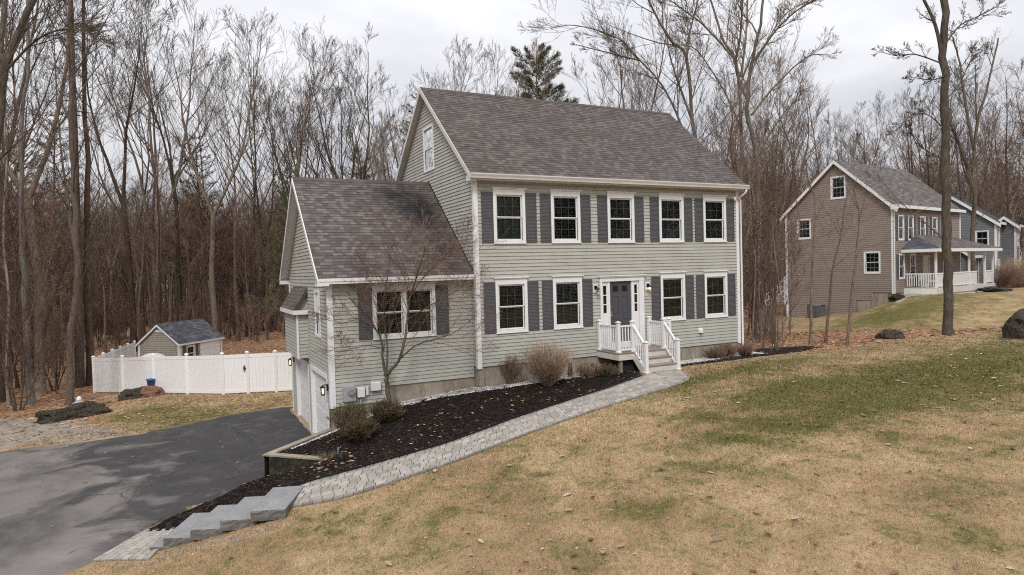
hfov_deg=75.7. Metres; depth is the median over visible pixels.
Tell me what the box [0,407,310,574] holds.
driveway
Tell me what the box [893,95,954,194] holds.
bare tree
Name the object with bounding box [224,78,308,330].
bare tree
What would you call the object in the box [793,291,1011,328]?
fallen leaves
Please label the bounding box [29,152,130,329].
bare tree
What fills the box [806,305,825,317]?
air conditioner
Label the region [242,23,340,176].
bare tree
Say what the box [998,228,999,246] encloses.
window
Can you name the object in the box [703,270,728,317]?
window
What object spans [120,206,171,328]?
bare tree
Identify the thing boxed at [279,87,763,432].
colonial house
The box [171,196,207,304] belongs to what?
bare tree
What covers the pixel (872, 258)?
window
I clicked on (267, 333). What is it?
bare tree
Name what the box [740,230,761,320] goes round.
understory sapling
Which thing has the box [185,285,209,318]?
understory sapling
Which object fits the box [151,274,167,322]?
understory sapling
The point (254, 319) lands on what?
understory sapling
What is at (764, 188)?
bare tree
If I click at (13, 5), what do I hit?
bare tree
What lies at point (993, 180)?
bare tree
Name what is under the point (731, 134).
bare tree
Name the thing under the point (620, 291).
front door
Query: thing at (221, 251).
bare tree
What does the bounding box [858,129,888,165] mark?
bare tree
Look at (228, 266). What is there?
bare tree
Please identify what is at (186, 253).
bare tree
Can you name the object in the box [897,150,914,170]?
bare tree
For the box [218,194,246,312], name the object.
bare tree
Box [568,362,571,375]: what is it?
wooden stake
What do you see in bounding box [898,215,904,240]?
window
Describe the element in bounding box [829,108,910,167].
bare tree
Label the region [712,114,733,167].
bare tree
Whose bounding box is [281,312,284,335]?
bare tree
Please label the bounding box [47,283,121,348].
understory sapling
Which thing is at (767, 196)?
bare tree
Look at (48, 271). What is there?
bare tree
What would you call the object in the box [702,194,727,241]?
window
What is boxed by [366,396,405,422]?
yew shrub
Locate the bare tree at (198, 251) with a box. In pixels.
[178,202,211,325]
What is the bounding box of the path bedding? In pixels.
[311,428,509,497]
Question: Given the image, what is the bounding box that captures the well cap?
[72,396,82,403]
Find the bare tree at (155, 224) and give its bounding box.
[120,162,195,276]
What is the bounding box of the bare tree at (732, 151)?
[701,120,753,302]
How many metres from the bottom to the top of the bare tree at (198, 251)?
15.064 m
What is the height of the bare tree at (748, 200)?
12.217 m
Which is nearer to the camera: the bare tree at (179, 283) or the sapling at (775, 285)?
the sapling at (775, 285)
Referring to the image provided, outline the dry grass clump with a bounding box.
[313,449,335,461]
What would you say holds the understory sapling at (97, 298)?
on the ground at (986, 312)
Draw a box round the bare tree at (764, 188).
[743,120,803,286]
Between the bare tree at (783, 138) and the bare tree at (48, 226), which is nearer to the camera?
the bare tree at (48, 226)
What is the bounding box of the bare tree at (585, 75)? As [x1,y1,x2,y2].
[561,21,650,108]
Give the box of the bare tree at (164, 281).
[149,216,173,321]
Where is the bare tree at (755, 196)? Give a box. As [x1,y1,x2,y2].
[743,152,776,238]
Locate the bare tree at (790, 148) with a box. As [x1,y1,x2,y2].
[714,115,794,261]
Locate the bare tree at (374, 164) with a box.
[366,72,449,180]
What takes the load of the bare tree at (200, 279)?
on the ground at (986, 312)
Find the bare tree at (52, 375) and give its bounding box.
[13,185,97,377]
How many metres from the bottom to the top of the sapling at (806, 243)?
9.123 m
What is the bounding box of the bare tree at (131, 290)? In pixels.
[41,0,207,351]
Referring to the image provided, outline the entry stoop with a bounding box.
[596,316,681,373]
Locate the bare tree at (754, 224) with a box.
[745,167,768,292]
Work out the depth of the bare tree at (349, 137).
67.89 m
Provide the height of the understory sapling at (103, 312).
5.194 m
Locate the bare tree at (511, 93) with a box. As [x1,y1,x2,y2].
[492,70,535,98]
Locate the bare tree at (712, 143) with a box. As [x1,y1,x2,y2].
[688,129,734,165]
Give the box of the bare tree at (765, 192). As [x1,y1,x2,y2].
[748,131,787,294]
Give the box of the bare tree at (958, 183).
[917,72,1005,201]
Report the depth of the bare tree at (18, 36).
24.75 m
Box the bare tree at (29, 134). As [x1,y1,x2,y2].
[0,0,86,227]
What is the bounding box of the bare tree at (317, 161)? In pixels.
[239,76,350,192]
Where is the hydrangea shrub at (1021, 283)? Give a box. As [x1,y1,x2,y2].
[986,254,1023,287]
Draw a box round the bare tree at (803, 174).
[788,145,816,205]
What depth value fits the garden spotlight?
15.50 m
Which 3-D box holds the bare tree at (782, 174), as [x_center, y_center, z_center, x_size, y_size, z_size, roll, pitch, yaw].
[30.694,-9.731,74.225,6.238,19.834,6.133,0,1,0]
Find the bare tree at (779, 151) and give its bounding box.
[744,94,803,292]
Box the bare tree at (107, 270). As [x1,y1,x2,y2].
[71,179,142,333]
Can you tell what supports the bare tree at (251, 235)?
on the ground at (986, 312)
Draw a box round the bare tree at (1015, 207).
[958,85,1023,220]
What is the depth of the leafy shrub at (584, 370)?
21.27 m
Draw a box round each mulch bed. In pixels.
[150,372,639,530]
[681,346,820,366]
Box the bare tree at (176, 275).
[136,139,209,320]
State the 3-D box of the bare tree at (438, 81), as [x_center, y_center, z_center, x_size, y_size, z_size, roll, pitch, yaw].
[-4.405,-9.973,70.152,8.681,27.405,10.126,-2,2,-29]
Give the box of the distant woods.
[0,130,1023,336]
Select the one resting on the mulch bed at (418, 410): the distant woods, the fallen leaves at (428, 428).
the fallen leaves at (428, 428)
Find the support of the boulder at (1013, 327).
on the ground at (986, 312)
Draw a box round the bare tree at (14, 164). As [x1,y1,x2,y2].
[0,150,26,235]
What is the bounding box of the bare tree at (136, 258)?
[63,65,181,334]
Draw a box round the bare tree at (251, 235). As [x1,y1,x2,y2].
[233,195,273,324]
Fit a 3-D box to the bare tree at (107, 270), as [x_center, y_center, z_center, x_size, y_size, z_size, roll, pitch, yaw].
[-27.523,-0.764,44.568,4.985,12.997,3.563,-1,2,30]
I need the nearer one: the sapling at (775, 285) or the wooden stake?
the wooden stake
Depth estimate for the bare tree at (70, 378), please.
30.27 m
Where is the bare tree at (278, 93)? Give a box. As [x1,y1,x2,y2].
[249,70,336,201]
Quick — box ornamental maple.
[305,197,508,400]
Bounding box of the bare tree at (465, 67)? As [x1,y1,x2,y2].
[410,34,517,95]
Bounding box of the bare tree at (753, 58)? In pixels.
[708,0,841,339]
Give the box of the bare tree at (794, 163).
[754,104,819,259]
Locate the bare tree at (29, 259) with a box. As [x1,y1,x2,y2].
[7,201,67,317]
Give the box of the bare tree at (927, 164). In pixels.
[898,81,970,191]
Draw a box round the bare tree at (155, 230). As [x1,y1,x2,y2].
[119,182,162,322]
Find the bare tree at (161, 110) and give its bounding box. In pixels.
[153,60,257,320]
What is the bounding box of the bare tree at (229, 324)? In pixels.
[197,190,263,338]
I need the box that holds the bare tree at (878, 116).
[829,91,918,164]
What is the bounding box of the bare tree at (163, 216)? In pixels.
[104,0,246,325]
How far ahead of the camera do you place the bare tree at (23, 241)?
29.55 m
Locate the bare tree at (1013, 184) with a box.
[987,124,1023,221]
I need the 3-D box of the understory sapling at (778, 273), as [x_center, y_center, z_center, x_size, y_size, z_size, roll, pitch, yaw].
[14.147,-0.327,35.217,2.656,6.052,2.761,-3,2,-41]
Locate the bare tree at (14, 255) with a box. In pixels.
[0,189,50,304]
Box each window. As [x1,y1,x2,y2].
[186,344,195,355]
[314,290,320,337]
[371,281,436,339]
[423,123,433,173]
[491,187,526,243]
[493,277,528,333]
[549,189,581,243]
[551,275,583,329]
[606,191,635,242]
[657,193,684,242]
[659,272,686,320]
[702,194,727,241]
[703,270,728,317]
[797,219,810,239]
[830,175,845,199]
[864,251,880,273]
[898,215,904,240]
[899,254,904,278]
[908,215,913,240]
[909,254,915,278]
[920,216,925,234]
[932,217,937,235]
[975,230,988,244]
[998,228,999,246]
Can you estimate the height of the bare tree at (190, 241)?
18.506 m
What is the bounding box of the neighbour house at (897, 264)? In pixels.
[780,160,1002,316]
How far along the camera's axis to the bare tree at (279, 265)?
75.63 m
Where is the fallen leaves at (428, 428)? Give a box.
[244,370,641,485]
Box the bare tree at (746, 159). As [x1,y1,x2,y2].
[708,117,784,222]
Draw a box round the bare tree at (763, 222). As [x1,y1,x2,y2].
[733,121,806,327]
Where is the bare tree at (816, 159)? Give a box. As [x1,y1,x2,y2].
[783,76,840,196]
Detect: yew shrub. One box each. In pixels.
[325,399,371,436]
[337,413,380,441]
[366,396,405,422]
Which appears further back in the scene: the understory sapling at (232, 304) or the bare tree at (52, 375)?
the understory sapling at (232, 304)
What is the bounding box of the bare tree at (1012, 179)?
[998,128,1023,210]
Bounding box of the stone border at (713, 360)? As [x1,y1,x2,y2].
[683,352,755,364]
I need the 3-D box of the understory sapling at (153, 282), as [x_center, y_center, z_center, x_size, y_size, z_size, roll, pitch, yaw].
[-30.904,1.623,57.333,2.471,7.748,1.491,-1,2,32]
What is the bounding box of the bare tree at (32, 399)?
[0,0,103,404]
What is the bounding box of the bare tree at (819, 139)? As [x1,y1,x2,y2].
[743,49,841,201]
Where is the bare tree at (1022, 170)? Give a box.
[996,92,1023,203]
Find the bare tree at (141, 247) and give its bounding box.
[115,193,163,318]
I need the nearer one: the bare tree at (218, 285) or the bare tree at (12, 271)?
the bare tree at (12, 271)
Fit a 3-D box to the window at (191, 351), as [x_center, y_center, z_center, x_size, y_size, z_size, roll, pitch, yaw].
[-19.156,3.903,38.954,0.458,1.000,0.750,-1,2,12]
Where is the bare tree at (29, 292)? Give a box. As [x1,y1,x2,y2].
[12,186,67,370]
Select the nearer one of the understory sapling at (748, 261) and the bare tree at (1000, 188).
the understory sapling at (748, 261)
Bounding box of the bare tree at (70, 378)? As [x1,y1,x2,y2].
[0,0,172,404]
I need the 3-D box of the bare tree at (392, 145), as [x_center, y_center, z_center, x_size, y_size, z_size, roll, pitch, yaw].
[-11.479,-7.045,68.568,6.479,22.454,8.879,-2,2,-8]
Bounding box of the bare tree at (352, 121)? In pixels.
[314,77,386,179]
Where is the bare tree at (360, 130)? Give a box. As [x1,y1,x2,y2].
[343,109,400,180]
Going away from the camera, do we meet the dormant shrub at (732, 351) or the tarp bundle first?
the dormant shrub at (732, 351)
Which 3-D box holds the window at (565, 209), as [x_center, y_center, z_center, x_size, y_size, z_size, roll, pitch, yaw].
[1.694,-2.344,21.934,1.220,1.769,0.505,-2,2,-27]
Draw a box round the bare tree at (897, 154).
[881,135,917,177]
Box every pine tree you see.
[0,130,72,292]
[9,108,103,349]
[38,0,111,387]
[162,134,244,322]
[243,163,303,351]
[341,145,376,179]
[392,93,417,180]
[503,42,578,102]
[921,154,940,189]
[990,152,1023,234]
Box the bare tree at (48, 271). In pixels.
[30,196,81,347]
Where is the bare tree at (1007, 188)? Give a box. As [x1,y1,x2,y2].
[984,59,1023,218]
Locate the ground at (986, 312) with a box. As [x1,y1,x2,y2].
[0,268,1023,574]
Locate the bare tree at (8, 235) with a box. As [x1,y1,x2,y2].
[0,176,25,288]
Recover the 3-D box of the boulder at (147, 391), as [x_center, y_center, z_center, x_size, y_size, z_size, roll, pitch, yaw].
[-16.831,4.814,30.768,1.045,0.519,0.723,-3,2,-35]
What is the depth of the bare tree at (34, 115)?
46.62 m
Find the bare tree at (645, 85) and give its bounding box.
[608,38,682,111]
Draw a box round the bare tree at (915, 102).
[896,82,986,189]
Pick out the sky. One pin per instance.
(411, 33)
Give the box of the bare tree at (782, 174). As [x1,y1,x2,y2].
[751,117,817,280]
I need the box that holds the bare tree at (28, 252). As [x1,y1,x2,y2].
[8,160,46,318]
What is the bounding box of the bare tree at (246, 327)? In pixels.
[217,196,249,336]
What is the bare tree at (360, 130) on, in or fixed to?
on the ground at (986, 312)
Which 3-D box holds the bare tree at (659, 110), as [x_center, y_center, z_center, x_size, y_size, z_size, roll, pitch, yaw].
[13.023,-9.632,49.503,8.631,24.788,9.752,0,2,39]
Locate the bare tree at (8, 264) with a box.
[0,158,30,335]
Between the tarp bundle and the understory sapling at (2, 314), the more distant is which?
the tarp bundle
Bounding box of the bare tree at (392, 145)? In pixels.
[377,107,409,179]
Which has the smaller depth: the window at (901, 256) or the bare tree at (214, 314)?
the window at (901, 256)
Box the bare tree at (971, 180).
[934,21,1023,270]
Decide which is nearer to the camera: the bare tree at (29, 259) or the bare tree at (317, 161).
the bare tree at (29, 259)
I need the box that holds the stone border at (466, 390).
[307,374,578,441]
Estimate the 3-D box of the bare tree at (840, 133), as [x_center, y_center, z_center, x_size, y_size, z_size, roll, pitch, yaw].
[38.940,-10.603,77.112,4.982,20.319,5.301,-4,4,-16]
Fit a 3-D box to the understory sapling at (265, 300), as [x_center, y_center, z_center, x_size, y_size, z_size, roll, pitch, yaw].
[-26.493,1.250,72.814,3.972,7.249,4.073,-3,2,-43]
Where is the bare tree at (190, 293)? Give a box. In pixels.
[166,173,216,318]
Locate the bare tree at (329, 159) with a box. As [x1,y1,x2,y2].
[286,23,409,179]
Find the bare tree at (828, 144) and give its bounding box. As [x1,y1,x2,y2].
[784,97,863,190]
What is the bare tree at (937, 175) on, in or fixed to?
on the ground at (986, 312)
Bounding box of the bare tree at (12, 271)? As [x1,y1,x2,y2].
[0,210,30,303]
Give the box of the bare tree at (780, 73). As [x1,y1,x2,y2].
[704,26,834,289]
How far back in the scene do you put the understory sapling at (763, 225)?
38.05 m
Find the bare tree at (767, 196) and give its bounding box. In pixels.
[744,146,781,243]
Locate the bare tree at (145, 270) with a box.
[127,191,174,319]
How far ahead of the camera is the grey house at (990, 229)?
53.02 m
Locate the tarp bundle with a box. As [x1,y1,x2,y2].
[977,286,1012,291]
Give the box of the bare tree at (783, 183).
[763,149,798,270]
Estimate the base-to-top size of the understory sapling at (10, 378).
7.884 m
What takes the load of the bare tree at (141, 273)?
on the ground at (986, 312)
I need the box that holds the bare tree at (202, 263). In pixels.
[180,179,232,318]
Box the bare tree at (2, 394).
[0,181,51,402]
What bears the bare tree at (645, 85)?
on the ground at (986, 312)
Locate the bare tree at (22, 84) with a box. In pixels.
[0,0,74,373]
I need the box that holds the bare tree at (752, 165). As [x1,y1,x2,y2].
[728,129,774,227]
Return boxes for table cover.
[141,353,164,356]
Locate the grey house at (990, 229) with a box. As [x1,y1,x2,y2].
[951,195,1023,284]
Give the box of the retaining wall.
[262,428,333,475]
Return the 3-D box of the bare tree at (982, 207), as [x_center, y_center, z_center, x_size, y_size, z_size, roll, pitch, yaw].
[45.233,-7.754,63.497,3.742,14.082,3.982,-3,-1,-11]
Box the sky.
[0,0,1023,289]
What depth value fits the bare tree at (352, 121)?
72.00 m
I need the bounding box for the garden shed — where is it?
[135,318,224,356]
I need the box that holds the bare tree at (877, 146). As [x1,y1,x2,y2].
[842,120,904,167]
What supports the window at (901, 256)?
in the neighbour house at (897, 264)
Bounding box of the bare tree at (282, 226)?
[274,190,288,257]
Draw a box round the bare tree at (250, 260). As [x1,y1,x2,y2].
[221,199,278,330]
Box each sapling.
[0,243,64,410]
[0,253,14,389]
[2,296,97,390]
[11,302,63,361]
[17,282,74,393]
[30,245,69,326]
[46,303,68,351]
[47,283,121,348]
[52,292,69,349]
[59,281,121,339]
[61,259,83,319]
[83,299,114,346]
[91,285,137,336]
[92,297,128,342]
[92,304,137,343]
[94,293,117,340]
[95,249,124,345]
[97,294,137,337]
[101,282,121,344]
[101,287,126,348]
[107,301,129,348]
[110,292,128,335]
[122,291,137,323]
[128,294,162,339]
[145,287,205,322]
[146,263,167,325]
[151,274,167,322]
[171,273,208,317]
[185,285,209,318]
[193,293,243,333]
[216,278,241,334]
[217,286,250,333]
[220,278,281,341]
[220,284,243,334]
[256,267,283,328]
[269,300,283,331]
[734,167,751,276]
[738,137,788,341]
[738,173,781,334]
[738,175,772,301]
[739,183,779,343]
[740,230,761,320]
[742,211,816,337]
[742,218,752,294]
[743,194,781,329]
[743,197,805,344]
[743,202,784,301]
[744,269,778,328]
[745,195,783,343]
[748,179,798,339]
[749,217,778,289]
[752,230,793,330]
[754,125,863,343]
[760,201,783,296]
[762,212,778,284]
[766,180,877,329]
[774,228,811,333]
[785,136,890,344]
[810,184,913,343]
[819,167,932,344]
[957,176,993,214]
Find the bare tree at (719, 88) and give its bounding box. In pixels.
[691,73,751,168]
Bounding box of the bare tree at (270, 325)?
[238,196,282,331]
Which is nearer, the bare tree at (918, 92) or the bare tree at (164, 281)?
the bare tree at (164, 281)
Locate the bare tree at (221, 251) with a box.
[205,201,233,299]
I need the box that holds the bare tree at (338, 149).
[256,16,383,190]
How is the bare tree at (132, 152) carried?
on the ground at (986, 312)
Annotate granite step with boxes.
[150,534,168,550]
[163,513,208,548]
[190,504,236,539]
[220,496,264,530]
[250,485,303,521]
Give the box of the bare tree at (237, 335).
[170,33,304,340]
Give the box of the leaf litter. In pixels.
[0,307,1002,440]
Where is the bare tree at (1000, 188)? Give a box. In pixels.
[984,148,1019,215]
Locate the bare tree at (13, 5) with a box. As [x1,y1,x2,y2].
[0,0,65,78]
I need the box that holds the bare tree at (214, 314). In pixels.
[137,0,277,331]
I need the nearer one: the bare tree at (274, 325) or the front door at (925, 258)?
the front door at (925, 258)
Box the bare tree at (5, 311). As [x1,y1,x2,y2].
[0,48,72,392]
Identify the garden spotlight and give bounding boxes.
[336,447,340,462]
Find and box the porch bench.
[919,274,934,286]
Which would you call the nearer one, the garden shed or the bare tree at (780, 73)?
the garden shed
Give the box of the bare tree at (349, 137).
[303,59,396,179]
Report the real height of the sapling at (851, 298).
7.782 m
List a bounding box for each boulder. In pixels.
[35,401,112,423]
[118,386,142,400]
[140,386,164,397]
[875,329,904,338]
[888,294,904,301]
[1001,308,1023,338]
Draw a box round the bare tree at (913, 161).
[889,138,936,183]
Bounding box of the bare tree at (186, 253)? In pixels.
[167,193,204,318]
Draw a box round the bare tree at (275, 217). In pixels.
[268,194,287,271]
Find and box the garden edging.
[310,375,641,481]
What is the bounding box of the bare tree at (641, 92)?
[622,68,670,113]
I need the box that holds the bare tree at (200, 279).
[187,163,261,319]
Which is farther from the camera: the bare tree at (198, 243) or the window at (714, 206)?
the bare tree at (198, 243)
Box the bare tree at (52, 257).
[14,196,72,364]
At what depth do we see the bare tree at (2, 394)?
32.26 m
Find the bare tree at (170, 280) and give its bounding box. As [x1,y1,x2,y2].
[145,196,199,319]
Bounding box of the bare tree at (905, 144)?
[859,101,959,183]
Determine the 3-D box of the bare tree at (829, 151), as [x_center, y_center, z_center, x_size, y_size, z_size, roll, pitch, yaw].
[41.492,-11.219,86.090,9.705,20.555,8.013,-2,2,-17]
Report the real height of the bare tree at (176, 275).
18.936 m
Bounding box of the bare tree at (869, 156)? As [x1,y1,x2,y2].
[857,147,879,163]
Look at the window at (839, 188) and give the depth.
43.67 m
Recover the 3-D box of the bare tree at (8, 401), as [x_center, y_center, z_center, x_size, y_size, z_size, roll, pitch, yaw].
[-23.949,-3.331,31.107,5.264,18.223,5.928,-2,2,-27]
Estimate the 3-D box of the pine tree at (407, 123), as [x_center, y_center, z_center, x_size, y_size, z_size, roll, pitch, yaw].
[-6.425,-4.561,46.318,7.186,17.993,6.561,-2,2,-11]
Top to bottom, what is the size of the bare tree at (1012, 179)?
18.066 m
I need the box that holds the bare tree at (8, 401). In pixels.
[0,94,63,405]
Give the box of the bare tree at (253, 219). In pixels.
[191,11,343,334]
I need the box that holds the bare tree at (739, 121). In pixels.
[654,0,809,332]
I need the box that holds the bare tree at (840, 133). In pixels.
[820,111,868,167]
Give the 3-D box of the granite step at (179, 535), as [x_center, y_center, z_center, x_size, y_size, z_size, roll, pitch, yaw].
[-6.536,4.988,13.587,0.671,0.200,1.402,-2,2,-2]
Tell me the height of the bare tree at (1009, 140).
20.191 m
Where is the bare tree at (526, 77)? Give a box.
[492,37,576,101]
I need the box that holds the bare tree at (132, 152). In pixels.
[61,0,178,300]
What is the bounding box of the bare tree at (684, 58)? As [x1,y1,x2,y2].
[517,0,790,142]
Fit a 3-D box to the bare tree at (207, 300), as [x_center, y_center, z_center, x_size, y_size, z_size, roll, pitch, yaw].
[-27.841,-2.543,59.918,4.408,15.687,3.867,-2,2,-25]
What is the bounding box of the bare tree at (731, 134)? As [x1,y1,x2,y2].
[701,60,801,225]
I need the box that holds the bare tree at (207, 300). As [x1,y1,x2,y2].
[176,173,229,324]
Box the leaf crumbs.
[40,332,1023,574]
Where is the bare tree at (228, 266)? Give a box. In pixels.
[219,225,242,329]
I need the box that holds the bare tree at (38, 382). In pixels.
[0,0,129,395]
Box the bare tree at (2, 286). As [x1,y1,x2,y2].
[0,143,66,394]
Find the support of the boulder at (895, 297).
on the ground at (986, 312)
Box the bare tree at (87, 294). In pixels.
[36,0,143,385]
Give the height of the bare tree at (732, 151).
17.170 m
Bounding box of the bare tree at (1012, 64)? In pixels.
[993,63,1023,239]
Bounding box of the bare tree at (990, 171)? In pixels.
[950,137,1015,209]
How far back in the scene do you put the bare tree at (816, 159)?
60.12 m
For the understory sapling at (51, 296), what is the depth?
54.70 m
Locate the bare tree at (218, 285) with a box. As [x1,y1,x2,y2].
[190,183,246,334]
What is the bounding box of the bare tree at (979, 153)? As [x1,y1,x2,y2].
[921,43,1005,203]
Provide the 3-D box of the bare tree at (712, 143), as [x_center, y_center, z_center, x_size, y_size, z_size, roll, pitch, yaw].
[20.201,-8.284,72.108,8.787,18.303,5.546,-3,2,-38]
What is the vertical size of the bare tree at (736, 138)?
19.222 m
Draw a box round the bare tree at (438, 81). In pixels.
[429,71,477,92]
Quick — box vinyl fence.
[91,340,291,394]
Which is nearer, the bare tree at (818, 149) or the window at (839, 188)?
the window at (839, 188)
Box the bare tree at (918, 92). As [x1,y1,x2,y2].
[896,90,971,190]
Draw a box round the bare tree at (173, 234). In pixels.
[163,205,197,286]
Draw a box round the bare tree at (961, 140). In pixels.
[938,86,1001,205]
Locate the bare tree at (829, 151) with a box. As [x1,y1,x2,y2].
[795,125,862,192]
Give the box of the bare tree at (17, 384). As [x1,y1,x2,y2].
[1,249,20,388]
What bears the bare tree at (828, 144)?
on the ground at (986, 312)
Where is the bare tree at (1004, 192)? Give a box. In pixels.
[987,135,1023,218]
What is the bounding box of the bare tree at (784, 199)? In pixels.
[762,120,814,304]
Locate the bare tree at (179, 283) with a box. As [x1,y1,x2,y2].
[101,10,222,320]
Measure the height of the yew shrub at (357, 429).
0.765 m
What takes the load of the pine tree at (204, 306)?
on the ground at (986, 312)
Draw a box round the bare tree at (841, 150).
[822,127,845,159]
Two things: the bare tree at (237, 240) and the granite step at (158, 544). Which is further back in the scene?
the bare tree at (237, 240)
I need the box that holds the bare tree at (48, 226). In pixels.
[14,177,70,294]
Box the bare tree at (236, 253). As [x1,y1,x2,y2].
[222,212,249,283]
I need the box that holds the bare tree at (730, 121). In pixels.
[695,56,763,172]
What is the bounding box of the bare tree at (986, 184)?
[955,101,1002,211]
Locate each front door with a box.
[610,281,630,341]
[922,255,929,285]
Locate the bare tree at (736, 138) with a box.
[697,75,791,203]
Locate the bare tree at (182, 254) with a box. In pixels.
[164,199,198,314]
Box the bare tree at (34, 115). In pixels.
[0,2,81,205]
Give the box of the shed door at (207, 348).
[200,339,219,355]
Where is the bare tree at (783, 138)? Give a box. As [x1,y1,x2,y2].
[724,62,817,283]
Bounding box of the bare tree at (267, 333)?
[242,208,281,339]
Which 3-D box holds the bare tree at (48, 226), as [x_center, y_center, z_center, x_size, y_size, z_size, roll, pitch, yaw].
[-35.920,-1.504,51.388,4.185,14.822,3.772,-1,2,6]
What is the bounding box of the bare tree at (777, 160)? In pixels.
[749,129,791,208]
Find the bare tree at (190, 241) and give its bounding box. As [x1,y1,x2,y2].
[180,174,210,313]
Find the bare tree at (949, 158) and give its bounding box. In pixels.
[926,120,963,191]
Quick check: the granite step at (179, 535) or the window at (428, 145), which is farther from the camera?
the window at (428, 145)
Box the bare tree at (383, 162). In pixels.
[361,111,410,180]
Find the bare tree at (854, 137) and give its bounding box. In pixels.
[831,110,886,166]
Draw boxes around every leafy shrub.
[573,360,604,377]
[589,361,620,376]
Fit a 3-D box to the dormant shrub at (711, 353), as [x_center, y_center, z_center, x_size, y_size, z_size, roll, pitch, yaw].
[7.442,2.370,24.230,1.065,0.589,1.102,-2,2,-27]
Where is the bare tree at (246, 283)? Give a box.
[213,177,262,340]
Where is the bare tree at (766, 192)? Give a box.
[746,163,779,232]
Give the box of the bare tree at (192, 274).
[180,220,203,318]
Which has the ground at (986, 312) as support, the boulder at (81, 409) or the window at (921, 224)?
the boulder at (81, 409)
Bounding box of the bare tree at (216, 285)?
[195,262,237,328]
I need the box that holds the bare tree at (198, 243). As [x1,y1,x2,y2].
[182,199,201,289]
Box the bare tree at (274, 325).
[248,163,282,329]
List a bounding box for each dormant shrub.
[498,352,526,383]
[515,339,578,385]
[701,344,731,359]
[714,341,740,357]
[734,343,755,355]
[743,298,797,347]
[754,279,804,349]
[978,263,1023,287]
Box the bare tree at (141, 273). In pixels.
[113,159,169,340]
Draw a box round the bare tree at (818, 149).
[788,110,835,178]
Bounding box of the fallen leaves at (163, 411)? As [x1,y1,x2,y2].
[22,390,288,446]
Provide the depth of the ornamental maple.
18.64 m
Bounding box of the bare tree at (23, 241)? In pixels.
[0,131,40,267]
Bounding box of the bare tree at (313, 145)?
[274,89,353,178]
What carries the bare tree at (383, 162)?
on the ground at (986, 312)
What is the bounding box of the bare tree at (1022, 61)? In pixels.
[985,56,1023,168]
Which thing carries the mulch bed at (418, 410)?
on the ground at (986, 312)
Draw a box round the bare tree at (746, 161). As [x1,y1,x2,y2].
[723,116,770,213]
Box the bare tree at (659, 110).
[616,8,757,150]
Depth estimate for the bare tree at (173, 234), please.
69.67 m
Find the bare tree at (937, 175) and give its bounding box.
[921,158,954,191]
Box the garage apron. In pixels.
[295,414,313,434]
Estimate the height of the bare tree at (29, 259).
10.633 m
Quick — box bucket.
[146,378,154,385]
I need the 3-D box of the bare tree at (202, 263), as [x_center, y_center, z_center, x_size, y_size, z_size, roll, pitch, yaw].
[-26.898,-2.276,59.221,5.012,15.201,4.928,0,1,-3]
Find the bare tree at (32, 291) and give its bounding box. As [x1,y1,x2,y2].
[0,237,67,334]
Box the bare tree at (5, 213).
[0,197,17,248]
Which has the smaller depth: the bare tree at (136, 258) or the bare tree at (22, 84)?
the bare tree at (22, 84)
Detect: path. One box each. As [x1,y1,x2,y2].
[92,369,690,561]
[892,294,922,306]
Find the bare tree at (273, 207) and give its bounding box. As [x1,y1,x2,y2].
[259,178,282,239]
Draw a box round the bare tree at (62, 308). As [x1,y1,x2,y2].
[45,236,71,373]
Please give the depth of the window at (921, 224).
43.38 m
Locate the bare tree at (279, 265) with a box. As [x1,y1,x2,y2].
[272,214,285,326]
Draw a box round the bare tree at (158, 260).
[108,121,200,323]
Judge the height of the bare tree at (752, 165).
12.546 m
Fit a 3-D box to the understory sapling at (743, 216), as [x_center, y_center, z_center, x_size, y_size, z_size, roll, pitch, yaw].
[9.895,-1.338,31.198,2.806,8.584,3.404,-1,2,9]
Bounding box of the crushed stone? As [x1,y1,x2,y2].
[132,519,290,564]
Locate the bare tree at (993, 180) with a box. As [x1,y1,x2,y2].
[970,131,1013,215]
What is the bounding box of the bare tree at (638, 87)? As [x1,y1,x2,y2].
[584,0,719,110]
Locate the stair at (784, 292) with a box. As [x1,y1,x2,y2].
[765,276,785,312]
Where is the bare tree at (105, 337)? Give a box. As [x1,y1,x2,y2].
[80,202,123,352]
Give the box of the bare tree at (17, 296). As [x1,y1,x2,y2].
[0,77,63,384]
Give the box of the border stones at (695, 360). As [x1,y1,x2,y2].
[291,352,758,448]
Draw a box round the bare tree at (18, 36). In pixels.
[0,0,119,159]
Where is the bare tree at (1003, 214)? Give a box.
[982,102,1023,247]
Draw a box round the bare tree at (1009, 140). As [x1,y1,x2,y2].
[991,104,1023,178]
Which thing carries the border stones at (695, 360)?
on the ground at (986, 312)
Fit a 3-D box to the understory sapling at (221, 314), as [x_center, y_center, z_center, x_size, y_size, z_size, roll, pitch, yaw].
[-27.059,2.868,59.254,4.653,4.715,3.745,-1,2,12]
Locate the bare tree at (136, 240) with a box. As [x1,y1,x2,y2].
[98,187,156,286]
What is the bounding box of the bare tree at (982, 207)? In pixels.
[954,137,1005,211]
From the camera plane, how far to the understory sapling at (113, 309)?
57.79 m
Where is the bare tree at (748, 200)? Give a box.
[728,160,753,267]
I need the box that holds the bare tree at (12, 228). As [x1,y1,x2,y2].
[0,114,65,347]
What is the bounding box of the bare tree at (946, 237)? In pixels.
[863,0,1011,335]
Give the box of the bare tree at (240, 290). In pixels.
[182,171,251,331]
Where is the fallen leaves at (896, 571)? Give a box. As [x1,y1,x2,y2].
[33,333,1023,574]
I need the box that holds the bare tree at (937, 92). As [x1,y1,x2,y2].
[884,67,961,181]

